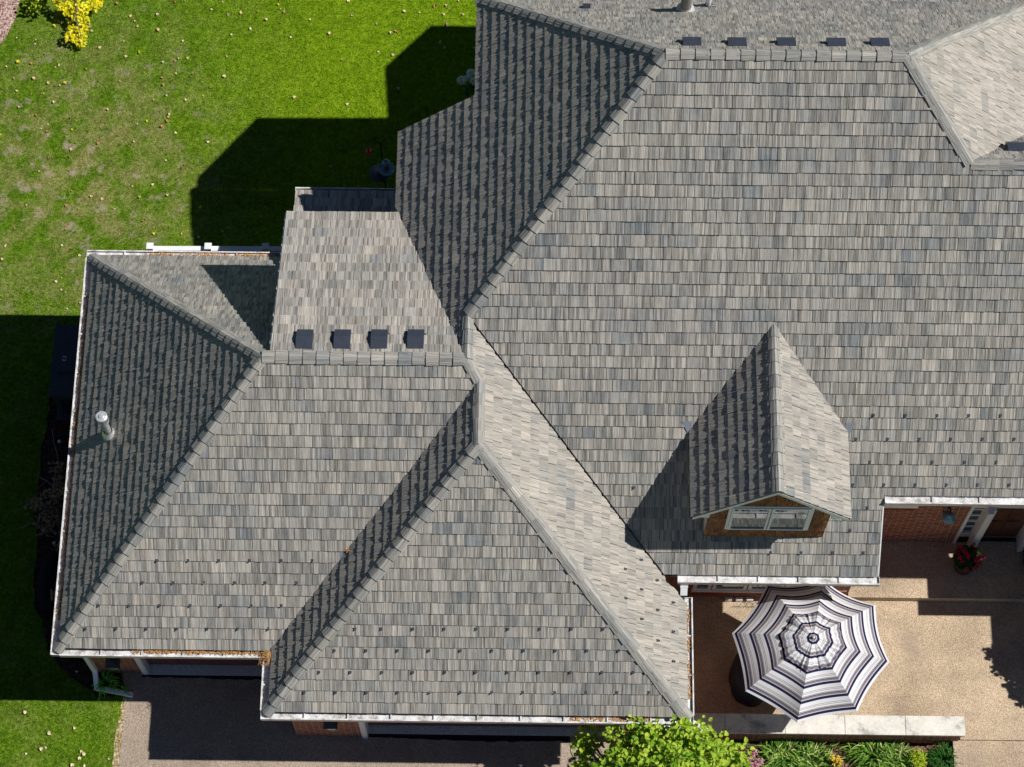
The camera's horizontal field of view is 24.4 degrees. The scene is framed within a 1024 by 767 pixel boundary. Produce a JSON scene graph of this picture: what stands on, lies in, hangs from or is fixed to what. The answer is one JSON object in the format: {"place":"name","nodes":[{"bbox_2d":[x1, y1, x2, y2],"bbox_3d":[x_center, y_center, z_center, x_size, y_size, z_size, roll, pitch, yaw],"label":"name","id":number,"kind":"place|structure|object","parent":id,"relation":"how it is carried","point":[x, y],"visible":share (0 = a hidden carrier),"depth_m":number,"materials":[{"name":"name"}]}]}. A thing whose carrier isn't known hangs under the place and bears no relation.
{"place":"outdoors","nodes":[
{"label":"outdoors","id":0,"kind":"place"},
{"bbox_2d":[119,673,573,766],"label":"driveway","id":1,"kind":"structure","parent":0,"point":[185,722],"depth_m":39.52,"materials":[{"name":"black asphalt"}]},
{"bbox_2d":[142,675,261,679],"bbox_3d":[-4.729,4.947,39.952,3.044,0.003,0.126,1,68,1],"label":"sealer strip","id":2,"kind":"object","parent":1,"relation":"on","point":[214,677],"visible":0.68,"depth_m":39.95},
{"bbox_2d":[143,664,261,675],"bbox_3d":[-4.876,4.846,39.989,2.727,0.003,0.190,1,68,1],"label":"garage apron","id":3,"kind":"object","parent":1,"relation":"on","point":[213,670],"visible":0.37,"depth_m":39.99,"materials":[{"name":"concrete"}]},
{"bbox_2d":[368,734,569,741],"bbox_3d":[-0.385,5.919,39.541,4.224,0.003,0.147,1,68,1],"label":"sealer strip","id":4,"kind":"object","parent":1,"relation":"on","point":[496,738],"visible":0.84,"depth_m":39.54,"materials":[{"name":"black rubber"}]},
{"bbox_2d":[368,725,613,736],"bbox_3d":[-0.334,5.801,39.583,4.335,0.003,0.170,1,68,1],"label":"garage apron","id":5,"kind":"object","parent":1,"relation":"on","point":[473,730],"visible":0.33,"depth_m":39.58,"materials":[{"name":"concrete"}]},
{"bbox_2d":[0,0,1023,766],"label":"lawn","id":6,"kind":"structure","parent":0,"point":[18,642],"depth_m":44.24,"materials":[{"name":"green plant"}]},
{"bbox_2d":[0,0,19,42],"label":"mulch bed","id":7,"kind":"object","parent":6,"relation":"on","point":[8,11],"visible":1,"depth_m":45.30,"materials":[{"name":"pink"}]},
{"bbox_2d":[23,0,42,14],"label":"ground plant","id":8,"kind":"object","parent":6,"relation":"on","point":[31,5],"visible":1,"depth_m":45.23,"materials":[{"name":"green plant"}]},
{"bbox_2d":[49,325,78,419],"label":"generator","id":9,"kind":"object","parent":6,"relation":"on","point":[62,380],"visible":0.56,"depth_m":41.01,"materials":[{"name":"black metal"}]},
{"bbox_2d":[51,0,102,48],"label":"tree","id":10,"kind":"object","parent":6,"relation":"on","point":[95,5],"visible":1,"depth_m":44.94,"materials":[{"name":"yellow plant"}]},
{"bbox_2d":[33,396,121,696],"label":"mulch bed","id":11,"kind":"object","parent":6,"relation":"on","point":[71,666],"visible":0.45,"depth_m":40.96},
{"bbox_2d":[21,429,59,536],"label":"bare vine","id":12,"kind":"object","parent":11,"relation":"on","point":[44,483],"visible":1,"depth_m":41.10,"materials":[{"name":"brown plant"}]},
{"bbox_2d":[22,461,66,551],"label":"dead shrub","id":13,"kind":"object","parent":11,"relation":"on","point":[54,507],"visible":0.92,"depth_m":40.73,"materials":[{"name":"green plant"}]},
{"bbox_2d":[37,549,58,614],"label":"window well","id":14,"kind":"object","parent":11,"relation":"on","point":[47,580],"visible":0.72,"depth_m":40.08,"materials":[{"name":"black"}]},
{"bbox_2d":[91,670,124,697],"bbox_3d":[-6.845,5.040,39.802,0.520,0.225,0.557,-38,73,-14],"label":"lily plant","id":15,"kind":"object","parent":11,"relation":"on","point":[109,680],"visible":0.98,"depth_m":39.76,"materials":[{"name":"green plant"}]},
{"bbox_2d":[116,684,129,700],"bbox_3d":[-6.521,5.193,39.777,0.274,0.155,0.260,39,73,14],"label":"lily plant","id":16,"kind":"object","parent":11,"relation":"on","point":[122,687],"visible":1,"depth_m":39.75,"materials":[{"name":"green plant"}]},
{"bbox_2d":[112,696,125,766],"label":"dry grass edge","id":17,"kind":"object","parent":6,"relation":"on","point":[118,740],"visible":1,"depth_m":39.57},
{"bbox_2d":[146,243,280,251],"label":"rail fence","id":18,"kind":"object","parent":6,"relation":"on","point":[265,247],"visible":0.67,"depth_m":41.97,"materials":[{"name":"white paint"}]},
{"bbox_2d":[366,137,394,187],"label":"bird feeder","id":19,"kind":"object","parent":6,"relation":"on","point":[383,170],"visible":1,"depth_m":42.85,"materials":[{"name":"blue metal"}]},
{"bbox_2d":[365,144,372,155],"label":"hummingbird feeder","id":20,"kind":"object","parent":19,"relation":"hanging from","point":[368,150],"visible":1,"depth_m":42.46,"materials":[{"name":"red plastic"}]},
{"bbox_2d":[456,69,474,95],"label":"hydrangea","id":21,"kind":"object","parent":6,"relation":"on","point":[471,84],"visible":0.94,"depth_m":43.47,"materials":[{"name":"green plant"}]},
{"bbox_2d":[50,0,1023,741],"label":"house","id":22,"kind":"structure","parent":6,"relation":"on","point":[568,362],"depth_m":36.16,"materials":[{"name":"grey"}]},
{"bbox_2d":[146,658,262,665],"bbox_3d":[-4.880,4.336,38.997,2.727,2.215,0.062,1,68,1],"label":"garage door","id":23,"kind":"structure","parent":22,"relation":"in","point":[150,660],"depth_m":39.80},
{"bbox_2d":[368,722,609,727],"bbox_3d":[-0.338,5.310,38.584,4.335,2.215,0.062,1,68,1],"label":"garage door","id":24,"kind":"structure","parent":22,"relation":"in","point":[369,723],"depth_m":39.48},
{"bbox_2d":[697,585,707,587],"bbox_3d":[3.180,3.191,39.070,0.182,1.230,0.008,1,68,1],"label":"window pane","id":25,"kind":"structure","parent":22,"relation":"in","point":[698,586],"depth_m":39.56,"materials":[{"name":"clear glass"}]},
{"bbox_2d":[691,585,763,592],"bbox_3d":[4.090,3.219,39.073,2.163,1.385,0.080,1,68,1],"label":"window frame","id":26,"kind":"structure","parent":22,"relation":"in","point":[728,590],"depth_m":39.67,"materials":[{"name":"white paint"}]},
{"bbox_2d":[716,585,743,587],"bbox_3d":[3.639,3.196,39.066,0.455,1.230,0.008,1,68,1],"label":"window pane","id":27,"kind":"structure","parent":22,"relation":"in","point":[718,586],"depth_m":39.55,"materials":[{"name":"clear glass"}]},
{"bbox_2d":[752,585,776,588],"bbox_3d":[4.244,3.203,39.060,0.475,1.230,0.008,1,68,1],"label":"window pane","id":28,"kind":"structure","parent":22,"relation":"in","point":[754,586],"depth_m":39.53,"materials":[{"name":"clear glass"}]},
{"bbox_2d":[983,508,1023,535],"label":"entry door","id":29,"kind":"structure","parent":22,"relation":"in","point":[1006,521],"depth_m":39.62,"materials":[{"name":"brown wood"}]},
{"bbox_2d":[663,742,949,766],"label":"planting bed","id":30,"kind":"object","parent":6,"relation":"on","point":[924,748],"visible":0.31,"depth_m":39.37,"materials":[{"name":"brown soil"}]},
{"bbox_2d":[570,714,754,766],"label":"shrub","id":31,"kind":"object","parent":30,"relation":"on","point":[649,744],"visible":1,"depth_m":36.95,"materials":[{"name":"green plant"}]},
{"bbox_2d":[730,739,752,750],"bbox_3d":[3.794,5.953,39.353,0.532,0.161,0.511,1,68,1],"label":"grass clump","id":32,"kind":"object","parent":30,"relation":"on","point":[741,742],"visible":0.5,"depth_m":39.32,"materials":[{"name":"green plant"}]},
{"bbox_2d":[744,759,758,766],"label":"pink flowers","id":33,"kind":"object","parent":30,"relation":"on","point":[754,763],"visible":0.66,"depth_m":38.86,"materials":[{"name":"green plant"}]},
{"bbox_2d":[747,748,764,766],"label":"pink flowers","id":34,"kind":"object","parent":30,"relation":"on","point":[757,759],"visible":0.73,"depth_m":38.93,"materials":[{"name":"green plant"}]},
{"bbox_2d":[747,738,824,766],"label":"daylily","id":35,"kind":"object","parent":30,"relation":"on","point":[779,744],"visible":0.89,"depth_m":39.19,"materials":[{"name":"green plant"}]},
{"bbox_2d":[775,738,845,766],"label":"daylily","id":36,"kind":"object","parent":30,"relation":"on","point":[825,758],"visible":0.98,"depth_m":39.18,"materials":[{"name":"green plant"}]},
{"bbox_2d":[828,755,842,766],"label":"yellow flowers","id":37,"kind":"object","parent":30,"relation":"on","point":[835,762],"visible":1,"depth_m":39.01,"materials":[{"name":"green plant"}]},
{"bbox_2d":[833,739,903,766],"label":"daylily","id":38,"kind":"object","parent":30,"relation":"on","point":[865,754],"visible":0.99,"depth_m":39.18,"materials":[{"name":"green plant"}]},
{"bbox_2d":[866,740,929,766],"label":"daylily","id":39,"kind":"object","parent":30,"relation":"on","point":[906,762],"visible":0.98,"depth_m":39.16,"materials":[{"name":"green plant"}]},
{"bbox_2d":[909,749,927,766],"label":"lime plant","id":40,"kind":"object","parent":30,"relation":"on","point":[920,760],"visible":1,"depth_m":39.08,"materials":[{"name":"green plant"}]},
{"bbox_2d":[925,741,961,766],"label":"shrub","id":41,"kind":"object","parent":30,"relation":"on","point":[943,752],"visible":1,"depth_m":39.15,"materials":[{"name":"green plant"}]},
{"bbox_2d":[570,736,630,765],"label":"walkway","id":42,"kind":"structure","parent":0,"point":[572,738],"depth_m":39.46,"materials":[{"name":"concrete"}]},
{"bbox_2d":[685,596,1023,740],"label":"patio","id":43,"kind":"structure","parent":0,"point":[965,660],"depth_m":39.70,"materials":[{"name":"beige concrete"}]},
{"bbox_2d":[729,653,762,706],"bbox_3d":[3.967,4.810,39.084,0.707,1.070,0.899,1,68,1],"label":"covered grill","id":44,"kind":"object","parent":43,"relation":"on","point":[737,687],"visible":0.33,"depth_m":38.87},
{"bbox_2d":[732,585,889,722],"bbox_3d":[4.796,4.452,38.497,2.388,2.420,2.323,-10,68,-4],"label":"patio umbrella","id":45,"kind":"object","parent":43,"relation":"on","point":[807,652],"visible":1,"depth_m":37.68,"materials":[{"name":"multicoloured fabric"}]},
{"bbox_2d":[664,713,964,744],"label":"seat wall","id":46,"kind":"structure","parent":43,"relation":"on","point":[936,730],"depth_m":38.84,"materials":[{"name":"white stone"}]},
{"bbox_2d":[847,529,1023,602],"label":"patio terrace","id":47,"kind":"structure","parent":0,"point":[917,571],"depth_m":40.08,"materials":[{"name":"beige concrete"}]},
{"bbox_2d":[952,542,985,574],"bbox_3d":[7.658,2.988,39.817,0.534,0.673,0.511,1,68,1],"label":"flower pot","id":48,"kind":"object","parent":47,"relation":"on","point":[967,560],"visible":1,"depth_m":39.65,"materials":[{"name":"plant"}]},
{"bbox_2d":[950,740,1023,766],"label":"path","id":49,"kind":"structure","parent":0,"point":[969,753],"depth_m":39.15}
]}

